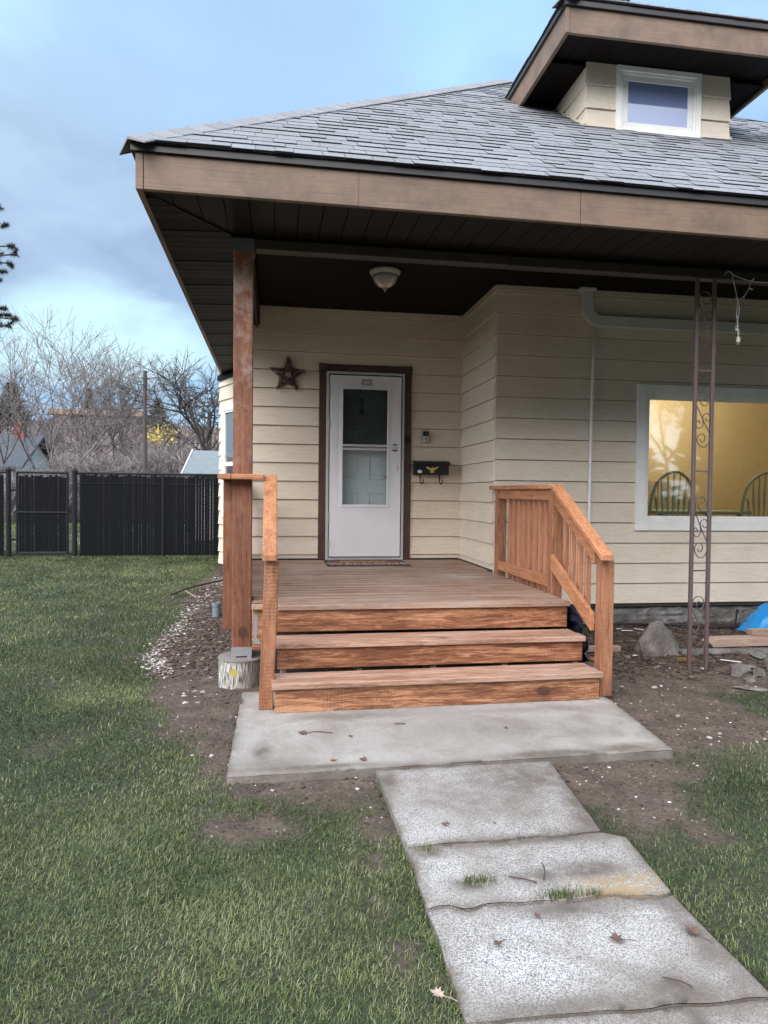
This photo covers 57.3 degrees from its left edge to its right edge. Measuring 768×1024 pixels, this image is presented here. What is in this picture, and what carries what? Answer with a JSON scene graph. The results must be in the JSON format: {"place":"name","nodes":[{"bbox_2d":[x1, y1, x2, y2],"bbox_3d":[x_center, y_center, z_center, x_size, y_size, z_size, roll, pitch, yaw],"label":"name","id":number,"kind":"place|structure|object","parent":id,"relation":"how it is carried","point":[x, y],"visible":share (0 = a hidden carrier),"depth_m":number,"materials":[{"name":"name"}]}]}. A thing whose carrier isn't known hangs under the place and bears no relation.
{"place":"outdoors","nodes":[
{"label":"outdoors","id":0,"kind":"place"},
{"bbox_2d":[4,519,187,552],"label":"grass","id":1,"kind":"structure","parent":0,"point":[14,529],"depth_m":19.52,"materials":[{"name":"green plant"}]},
{"bbox_2d":[0,552,219,645],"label":"grass","id":2,"kind":"structure","parent":0,"point":[50,560],"depth_m":9.14,"materials":[{"name":"green plant"}]},
{"bbox_2d":[0,441,767,1023],"bbox_3d":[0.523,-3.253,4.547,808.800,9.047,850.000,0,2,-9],"label":"ground","id":3,"kind":"structure","parent":0,"point":[614,777],"depth_m":2.95,"materials":[{"name":"green plant"}]},
{"bbox_2d":[0,467,11,556],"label":"fence","id":4,"kind":"object","parent":3,"relation":"on","point":[8,470],"visible":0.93,"depth_m":12.78,"materials":[{"name":"black plastic"}]},
{"bbox_2d":[0,404,12,433],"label":"conifer","id":5,"kind":"object","parent":3,"relation":"on","point":[1,417],"visible":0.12,"depth_m":92.64,"materials":[{"name":"green plant"}]},
{"bbox_2d":[0,204,22,337],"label":"pine tree","id":6,"kind":"object","parent":3,"relation":"on","point":[4,225],"visible":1,"depth_m":10.19,"materials":[{"name":"green plant"}]},
{"bbox_2d":[0,381,31,423],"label":"conifer","id":7,"kind":"object","parent":3,"relation":"on","point":[6,388],"visible":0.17,"depth_m":103.73,"materials":[{"name":"green plant"}]},
{"bbox_2d":[0,422,59,486],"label":"neighbour house","id":8,"kind":"structure","parent":3,"relation":"on","point":[23,461],"depth_m":43.17,"materials":[{"name":"grey wood"}]},
{"bbox_2d":[0,319,75,473],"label":"bare tree","id":9,"kind":"object","parent":3,"relation":"on","point":[4,460],"visible":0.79,"depth_m":30.09,"materials":[{"name":"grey plant"}]},
{"bbox_2d":[0,446,94,504],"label":"bare shrub","id":10,"kind":"object","parent":3,"relation":"on","point":[60,463],"visible":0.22,"depth_m":26.99,"materials":[{"name":"grey plant"}]},
{"bbox_2d":[82,388,93,409],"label":"conifer","id":11,"kind":"object","parent":3,"relation":"on","point":[87,400],"visible":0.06,"depth_m":117.02,"materials":[{"name":"green plant"}]},
{"bbox_2d":[0,457,187,522],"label":"scrub","id":12,"kind":"object","parent":3,"relation":"on","point":[13,507],"visible":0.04,"depth_m":26.25,"materials":[{"name":"plant"}]},
{"bbox_2d":[49,409,149,440],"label":"apartment building","id":13,"kind":"structure","parent":3,"relation":"on","point":[55,410],"depth_m":111.14,"materials":[{"name":"beige brick"}]},
{"bbox_2d":[0,304,207,470],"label":"bare tree","id":14,"kind":"object","parent":3,"relation":"on","point":[90,419],"visible":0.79,"depth_m":31.68,"materials":[{"name":"grey plant"}]},
{"bbox_2d":[0,414,219,477],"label":"scrub","id":15,"kind":"object","parent":3,"relation":"on","point":[179,453],"visible":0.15,"depth_m":87.84,"materials":[{"name":"brown plant"}]},
{"bbox_2d":[63,449,161,492],"bbox_3d":[-10.160,-0.905,26.394,4.032,2.914,3.931,0,2,-9],"label":"bare shrub","id":16,"kind":"object","parent":3,"relation":"on","point":[100,464],"visible":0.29,"depth_m":26.37,"materials":[{"name":"grey plant"}]},
{"bbox_2d":[28,338,219,469],"bbox_3d":[-12.510,-3.805,33.659,9.165,8.286,10.152,1,2,26],"label":"bare tree","id":17,"kind":"object","parent":3,"relation":"on","point":[121,421],"visible":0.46,"depth_m":33.36,"materials":[{"name":"grey plant"}]},
{"bbox_2d":[71,468,218,556],"bbox_3d":[-2.463,0.061,13.489,6.686,1.685,0.116,0,2,-9],"label":"fence","id":18,"kind":"object","parent":3,"relation":"on","point":[119,516],"visible":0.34,"depth_m":13.17,"materials":[{"name":"black plastic"}]},
{"bbox_2d":[10,471,72,553],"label":"fence gate","id":19,"kind":"structure","parent":18,"relation":"attached to","point":[42,526],"depth_m":12.89,"materials":[{"name":"black plastic"}]},
{"bbox_2d":[115,438,194,482],"bbox_3d":[-9.486,-1.256,28.766,3.664,3.497,4.893,-1,2,-44],"label":"bare shrub","id":20,"kind":"object","parent":3,"relation":"on","point":[161,460],"visible":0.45,"depth_m":28.35,"materials":[{"name":"grey plant"}]},
{"bbox_2d":[142,397,172,438],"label":"conifer","id":21,"kind":"object","parent":3,"relation":"on","point":[158,405],"visible":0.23,"depth_m":100.31,"materials":[{"name":"green plant"}]},
{"bbox_2d":[130,422,186,447],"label":"yellow tree","id":22,"kind":"object","parent":3,"relation":"on","point":[155,438],"visible":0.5,"depth_m":84.22,"materials":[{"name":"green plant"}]},
{"bbox_2d":[107,345,219,457],"bbox_3d":[-8.519,-3.350,30.736,4.884,7.604,7.300,1,2,15],"label":"bare tree","id":23,"kind":"object","parent":3,"relation":"on","point":[194,425],"visible":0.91,"depth_m":30.37,"materials":[{"name":"grey plant"}]},
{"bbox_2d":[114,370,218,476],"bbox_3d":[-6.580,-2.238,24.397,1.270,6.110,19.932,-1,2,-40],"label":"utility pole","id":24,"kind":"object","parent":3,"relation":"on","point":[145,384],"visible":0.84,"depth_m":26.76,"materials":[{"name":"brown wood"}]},
{"bbox_2d":[130,577,222,676],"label":"gravel","id":25,"kind":"structure","parent":3,"relation":"on","point":[152,660],"depth_m":6.24,"materials":[{"name":"grey gravel"}]},
{"bbox_2d":[146,584,231,677],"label":"mulch","id":26,"kind":"object","parent":3,"relation":"on","point":[189,662],"visible":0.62,"depth_m":6.35,"materials":[{"name":"brown plant"}]},
{"bbox_2d":[179,601,222,605],"bbox_3d":[-2.090,1.043,8.022,0.579,0.039,0.038,1,2,17],"label":"stick","id":27,"kind":"object","parent":26,"relation":"on","point":[195,602],"visible":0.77,"depth_m":8.03,"materials":[{"name":"wood"}]},
{"bbox_2d":[170,580,222,595],"bbox_3d":[-2.372,0.968,9.205,0.139,0.065,1.406,1,2,22],"label":"black pipe","id":28,"kind":"object","parent":3,"relation":"on","point":[174,593],"visible":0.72,"depth_m":9.14,"materials":[{"name":"black plastic"}]},
{"bbox_2d":[181,449,218,533],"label":"shed","id":29,"kind":"structure","parent":3,"relation":"on","point":[201,462],"depth_m":17.86,"materials":[{"name":"white"}]},
{"bbox_2d":[205,411,216,447],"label":"utility pole","id":30,"kind":"object","parent":3,"relation":"on","point":[208,427],"visible":0.09,"depth_m":50.42,"materials":[{"name":"brown wood"}]},
{"bbox_2d":[212,602,220,617],"bbox_3d":[-1.802,1.056,7.565,0.100,0.165,0.098,0,2,-9],"label":"drain pipe","id":31,"kind":"object","parent":3,"relation":"on","point":[216,609],"visible":0.91,"depth_m":7.53,"materials":[{"name":"grey plastic"}]},
{"bbox_2d":[218,651,260,688],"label":"concrete pier","id":32,"kind":"structure","parent":3,"relation":"on","point":[241,673],"depth_m":4.89,"materials":[{"name":"concrete"}]},
{"bbox_2d":[231,237,254,658],"bbox_3d":[-0.993,-0.432,4.961,0.150,2.926,0.146,0,2,-9],"label":"porch post","id":33,"kind":"object","parent":32,"relation":"on","point":[243,314],"visible":0.99,"depth_m":4.90,"materials":[{"name":"wood"}]},
{"bbox_2d":[119,0,767,629],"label":"house","id":34,"kind":"structure","parent":3,"relation":"on","point":[615,152],"depth_m":6.99,"materials":[{"name":"beige paint"}]},
{"bbox_2d":[221,404,232,516],"bbox_3d":[-2.251,-0.747,10.391,0.070,1.670,0.670,0,2,-34],"label":"window","id":35,"kind":"structure","parent":34,"relation":"in","point":[226,411],"depth_m":10.55,"materials":[{"name":"white glass"}]},
{"bbox_2d":[270,356,304,391],"bbox_3d":[-1.073,-1.544,7.861,0.410,0.405,0.036,0,2,-9],"label":"twig star","id":36,"kind":"object","parent":34,"relation":"attached to","point":[292,371],"visible":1,"depth_m":7.86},
{"bbox_2d":[328,375,393,556],"bbox_3d":[-0.225,-0.534,8.104,0.860,2.110,0.100,0,2,-9],"label":"inner door","id":37,"kind":"structure","parent":34,"relation":"in","point":[364,473],"depth_m":8.11,"materials":[{"name":"white wood"}]},
{"bbox_2d":[328,375,401,556],"bbox_3d":[-0.219,-0.518,8.021,0.824,2.052,0.036,0,2,-9],"label":"storm door","id":38,"kind":"structure","parent":34,"relation":"in","point":[354,530],"depth_m":8.02,"materials":[{"name":"white metal"}]},
{"bbox_2d":[362,379,371,385],"bbox_3d":[-0.195,-1.471,7.986,0.130,0.068,0.003,0,2,-9],"label":"sign","id":39,"kind":"object","parent":34,"relation":"attached to","point":[367,382],"visible":1,"depth_m":7.99,"materials":[{"name":"black metal"}]},
{"bbox_2d":[369,266,400,291],"bbox_3d":[0.009,-2.146,6.553,0.292,0.200,0.292,0,2,-9],"label":"ceiling light","id":40,"kind":"object","parent":34,"relation":"attached to","point":[384,277],"visible":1,"depth_m":6.47,"materials":[{"name":"white glass"}]},
{"bbox_2d":[423,431,428,442],"bbox_3d":[0.484,-0.864,8.135,0.068,0.135,0.046,0,2,-9],"label":"doorbell","id":41,"kind":"object","parent":34,"relation":"attached to","point":[425,436],"visible":1,"depth_m":8.12,"materials":[{"name":"black plastic"}]},
{"bbox_2d":[412,461,450,483],"bbox_3d":[0.541,-0.456,8.111,0.430,0.273,0.134,0,2,-9],"label":"mailbox","id":42,"kind":"object","parent":34,"relation":"attached to","point":[420,468],"visible":1,"depth_m":8.06,"materials":[{"name":"black metal"}]},
{"bbox_2d":[587,327,596,523],"bbox_3d":[2.093,-0.497,7.125,0.068,2.740,0.040,0,2,-9],"label":"conduit","id":43,"kind":"object","parent":34,"relation":"attached to","point":[591,397],"visible":0.61,"depth_m":7.10,"materials":[{"name":"grey metal"}]},
{"bbox_2d":[647,481,690,515],"bbox_3d":[3.959,0.121,9.854,0.778,1.100,0.070,0,2,-9],"label":"curtain","id":44,"kind":"object","parent":34,"relation":"hanging from","point":[657,493],"visible":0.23,"depth_m":9.83,"materials":[{"name":"beige fabric"}]},
{"bbox_2d":[648,470,695,515],"bbox_3d":[3.293,0.126,8.293,0.592,1.225,0.487,0,2,-9],"label":"windsor chair","id":45,"kind":"object","parent":34,"relation":"on","point":[667,474],"visible":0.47,"depth_m":8.07,"materials":[{"name":"wood"}]},
{"bbox_2d":[577,287,767,335],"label":"downspout","id":46,"kind":"object","parent":34,"relation":"attached to","point":[591,316],"visible":0.99,"depth_m":7.13,"materials":[{"name":"grey paint"}]},
{"bbox_2d":[634,384,767,530],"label":"window","id":47,"kind":"structure","parent":34,"relation":"in","point":[645,392],"depth_m":7.27,"materials":[{"name":"white plastic"}]},
{"bbox_2d":[725,271,767,344],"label":"string lights","id":48,"kind":"object","parent":34,"relation":"hanging from","point":[738,337],"visible":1,"depth_m":5.42,"materials":[{"name":"white plastic"}]},
{"bbox_2d":[740,472,767,516],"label":"windsor chair","id":49,"kind":"object","parent":34,"relation":"on","point":[753,493],"visible":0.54,"depth_m":8.24,"materials":[{"name":"wood"}]},
{"bbox_2d":[227,691,672,784],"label":"porch slab","id":50,"kind":"structure","parent":3,"relation":"on","point":[267,745],"depth_m":3.84,"materials":[{"name":"grey concrete"}]},
{"bbox_2d":[218,473,278,709],"bbox_3d":[-1.126,0.433,6.055,0.414,1.458,3.693,0,2,-9],"label":"railing","id":51,"kind":"object","parent":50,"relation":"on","point":[269,612],"visible":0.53,"depth_m":4.38,"materials":[{"name":"brown wood"}]},
{"bbox_2d":[251,560,602,712],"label":"porch deck","id":52,"kind":"structure","parent":50,"relation":"on","point":[316,595],"depth_m":4.79,"materials":[{"name":"wood"}]},
{"bbox_2d":[323,560,411,566],"bbox_3d":[-0.194,0.554,7.666,0.894,0.012,0.630,0,2,-9],"label":"doormat","id":53,"kind":"object","parent":52,"relation":"on","point":[339,563],"visible":1,"depth_m":7.58,"materials":[{"name":"fabric"}]},
{"bbox_2d":[489,484,613,695],"bbox_3d":[1.285,0.486,5.792,0.136,1.421,2.425,0,2,-9],"label":"railing","id":54,"kind":"object","parent":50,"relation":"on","point":[548,515],"visible":0.86,"depth_m":5.43,"materials":[{"name":"brown wood"}]},
{"bbox_2d":[135,597,767,844],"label":"soil clods","id":55,"kind":"object","parent":3,"relation":"on","point":[576,765],"visible":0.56,"depth_m":4.01,"materials":[{"name":"brown soil"}]},
{"bbox_2d":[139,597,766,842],"bbox_3d":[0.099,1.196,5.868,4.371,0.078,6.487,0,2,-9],"label":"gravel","id":56,"kind":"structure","parent":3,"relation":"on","point":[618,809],"depth_m":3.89,"materials":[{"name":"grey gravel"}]},
{"bbox_2d":[499,606,589,663],"bbox_3d":[1.272,0.921,5.994,0.171,0.534,1.982,0,2,-10],"label":"landscape fabric","id":57,"kind":"object","parent":3,"relation":"on","point":[574,622],"visible":0.1,"depth_m":5.15,"materials":[{"name":"black fabric"}]},
{"bbox_2d":[584,661,593,667],"bbox_3d":[1.470,1.157,5.045,0.136,0.170,0.196,-1,2,-39],"label":"cinder stone","id":58,"kind":"object","parent":3,"relation":"on","point":[590,664],"visible":0.1,"depth_m":5.02,"materials":[{"name":"grey stone"}]},
{"bbox_2d":[587,645,620,651],"bbox_3d":[1.826,1.166,6.000,0.381,0.050,0.050,1,2,-4],"label":"lumber offcut","id":59,"kind":"object","parent":3,"relation":"on","point":[616,648],"visible":0.4,"depth_m":5.99,"materials":[{"name":"brown wood"}]},
{"bbox_2d":[494,622,767,682],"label":"mulch","id":60,"kind":"object","parent":3,"relation":"on","point":[631,662],"visible":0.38,"depth_m":5.91,"materials":[{"name":"brown plant"}]},
{"bbox_2d":[588,656,594,662],"bbox_3d":[1.589,1.177,5.698,0.085,0.038,0.511,0,2,-32],"label":"lumber offcut","id":61,"kind":"object","parent":60,"relation":"on","point":[592,659],"depth_m":5.55,"materials":[{"name":"brown wood"}]},
{"bbox_2d":[633,621,678,656],"bbox_3d":[2.326,1.080,6.007,0.384,0.315,0.332,1,2,19],"label":"boulder","id":62,"kind":"object","parent":60,"relation":"on","point":[656,638],"visible":0.91,"depth_m":5.92,"materials":[{"name":"grey stone"}]},
{"bbox_2d":[583,623,738,627],"bbox_3d":[3.811,1.156,7.262,5.200,0.027,0.238,0,2,-8],"label":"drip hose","id":63,"kind":"object","parent":60,"relation":"on","point":[674,624],"visible":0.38,"depth_m":7.17,"materials":[{"name":"black rubber"}]},
{"bbox_2d":[676,657,694,662],"bbox_3d":[2.449,1.200,5.710,0.139,0.030,0.050,1,2,21],"label":"brick fragment","id":64,"kind":"object","parent":60,"relation":"on","point":[681,659],"visible":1,"depth_m":5.70,"materials":[{"name":"brick"}]},
{"bbox_2d":[701,635,767,646],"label":"board","id":65,"kind":"object","parent":60,"relation":"on","point":[735,641],"visible":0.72,"depth_m":6.24,"materials":[{"name":"brown wood"}]},
{"bbox_2d":[746,628,767,635],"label":"board","id":66,"kind":"object","parent":65,"relation":"on","point":[756,631],"visible":1,"depth_m":6.36,"materials":[{"name":"brown wood"}]},
{"bbox_2d":[733,609,745,630],"bbox_3d":[3.643,1.092,7.065,0.282,0.242,0.029,1,2,-5],"label":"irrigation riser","id":67,"kind":"object","parent":60,"relation":"on","point":[737,611],"visible":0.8,"depth_m":7.05,"materials":[{"name":"black plastic"}]},
{"bbox_2d":[731,602,767,631],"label":"tarp","id":68,"kind":"object","parent":60,"relation":"on","point":[757,617],"visible":0.72,"depth_m":7.00,"materials":[{"name":"blue plastic"}]},
{"bbox_2d":[686,277,720,669],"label":"iron column","id":69,"kind":"structure","parent":3,"relation":"on","point":[708,503],"depth_m":5.47,"materials":[{"name":"brown metal"}]},
{"bbox_2d":[679,647,767,654],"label":"edging stone","id":70,"kind":"object","parent":3,"relation":"on","point":[764,650],"visible":0.5,"depth_m":6.00,"materials":[{"name":"concrete"}]},
{"bbox_2d":[731,663,751,675],"bbox_3d":[2.714,1.206,5.383,0.175,0.098,0.101,0,2,-9],"label":"broken stone","id":71,"kind":"object","parent":3,"relation":"on","point":[739,669],"visible":1,"depth_m":5.34,"materials":[{"name":"grey stone"}]},
{"bbox_2d":[732,686,767,691],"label":"broken stone","id":72,"kind":"object","parent":3,"relation":"on","point":[754,688],"visible":1,"depth_m":4.94,"materials":[{"name":"grey stone"}]},
{"bbox_2d":[744,677,755,682],"bbox_3d":[2.693,1.238,5.170,0.045,0.046,0.078,0,2,-36],"label":"broken stone","id":73,"kind":"object","parent":3,"relation":"on","point":[750,679],"visible":1,"depth_m":5.16,"materials":[{"name":"grey stone"}]},
{"bbox_2d":[747,652,767,659],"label":"broken stone","id":74,"kind":"object","parent":3,"relation":"on","point":[759,655],"visible":0.92,"depth_m":5.84,"materials":[{"name":"stone"}]},
{"bbox_2d":[753,668,766,677],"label":"broken stone","id":75,"kind":"object","parent":3,"relation":"on","point":[759,672],"visible":1,"depth_m":5.31,"materials":[{"name":"grey stone"}]},
{"bbox_2d":[763,657,767,669],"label":"broken stone","id":76,"kind":"object","parent":3,"relation":"on","point":[765,659],"visible":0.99,"depth_m":5.48,"materials":[{"name":"grey stone"}]},
{"bbox_2d":[0,748,767,1023],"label":"grass","id":77,"kind":"structure","parent":0,"point":[325,1018],"depth_m":2.32,"materials":[{"name":"green plant"}]},
{"bbox_2d":[112,970,159,1023],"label":"twig","id":78,"kind":"object","parent":77,"relation":"on","point":[136,992],"visible":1,"depth_m":1.80,"materials":[{"name":"wood"}]},
{"bbox_2d":[430,987,457,1001],"bbox_3d":[0.159,1.283,1.872,0.073,0.017,0.038,1,2,-3],"label":"fallen leaf","id":79,"kind":"object","parent":77,"relation":"on","point":[437,992],"visible":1,"depth_m":1.87,"materials":[{"name":"beige plant"}]},
{"bbox_2d":[0,641,767,804],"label":"grass","id":80,"kind":"structure","parent":0,"point":[71,666],"depth_m":4.15,"materials":[{"name":"green plant"}]},
{"bbox_2d":[0,0,767,428],"label":"sky","id":81,"kind":"structure","parent":0,"point":[78,78],"materials":[{"name":"blue"}]},
{"bbox_2d":[391,444,398,451],"bbox_3d":[0.126,-0.736,8.056,0.088,0.088,0.002,0,2,-9],"label":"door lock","id":82,"kind":"object","parent":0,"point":[394,447],"visible":1,"depth_m":8.06,"materials":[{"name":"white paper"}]},
{"bbox_2d":[146,664,767,757],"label":"gravel","id":83,"kind":"structure","parent":0,"point":[213,755],"depth_m":4.62,"materials":[{"name":"grey gravel"}]},
{"bbox_2d":[375,761,600,853],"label":"path","id":84,"kind":"structure","parent":0,"point":[474,803],"depth_m":3.05,"materials":[{"name":"concrete"}]},
{"bbox_2d":[406,833,670,916],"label":"path","id":85,"kind":"structure","parent":0,"point":[618,866],"depth_m":2.51,"materials":[{"name":"concrete"}]},
{"bbox_2d":[414,839,437,852],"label":"grass tuft","id":86,"kind":"object","parent":85,"relation":"on","point":[425,848],"visible":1,"depth_m":2.65,"materials":[{"name":"green plant"}]},
{"bbox_2d":[445,871,497,888],"bbox_3d":[0.297,1.262,2.424,0.198,0.041,0.096,0,2,-9],"label":"grass tuft","id":87,"kind":"object","parent":85,"relation":"on","point":[466,881],"visible":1,"depth_m":2.43,"materials":[{"name":"green plant"}]},
{"bbox_2d":[508,875,536,882],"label":"twig","id":88,"kind":"object","parent":85,"relation":"on","point":[522,878],"visible":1,"depth_m":2.44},
{"bbox_2d":[536,880,583,903],"bbox_3d":[0.588,1.267,2.353,0.174,0.041,0.107,0,2,-9],"label":"grass tuft","id":89,"kind":"object","parent":85,"relation":"on","point":[557,893],"visible":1,"depth_m":2.35,"materials":[{"name":"green plant"}]},
{"bbox_2d":[575,884,609,897],"bbox_3d":[0.702,1.270,2.368,0.123,0.037,0.057,1,2,7],"label":"grass tuft","id":90,"kind":"object","parent":85,"relation":"on","point":[594,890],"visible":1,"depth_m":2.37,"materials":[{"name":"green plant"}]},
{"bbox_2d":[428,895,767,1023],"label":"path","id":91,"kind":"structure","parent":0,"point":[561,960],"depth_m":2.04,"materials":[{"name":"concrete"}]},
{"bbox_2d":[494,939,505,944],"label":"fallen leaf","id":92,"kind":"object","parent":91,"relation":"on","point":[497,942],"visible":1,"depth_m":2.10,"materials":[{"name":"brown plant"}]},
{"bbox_2d":[610,931,637,941],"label":"fallen leaf","id":93,"kind":"object","parent":91,"relation":"on","point":[615,936],"visible":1,"depth_m":2.13,"materials":[{"name":"brown plant"}]},
{"bbox_2d":[663,976,692,987],"bbox_3d":[0.811,1.296,1.942,0.079,0.008,0.007,2,2,31],"label":"twig","id":94,"kind":"object","parent":91,"relation":"on","point":[678,981],"visible":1,"depth_m":1.94,"materials":[{"name":"wood"}]},
{"bbox_2d":[684,924,713,943],"bbox_3d":[0.958,1.294,2.153,0.049,0.022,0.087,0,2,-24],"label":"fallen leaf","id":95,"kind":"object","parent":91,"relation":"on","point":[694,930],"visible":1,"depth_m":2.17,"materials":[{"name":"brown plant"}]},
{"bbox_2d":[504,1000,767,1023],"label":"path","id":96,"kind":"structure","parent":0,"point":[752,1012],"depth_m":1.83,"materials":[{"name":"concrete"}]},
{"bbox_2d":[647,509,751,515],"bbox_3d":[3.792,0.350,8.882,1.250,0.750,0.850,0,2,-9],"label":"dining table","id":97,"kind":"object","parent":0,"point":[653,511],"visible":0.23,"depth_m":8.49,"materials":[{"name":"wood"}]}
]}

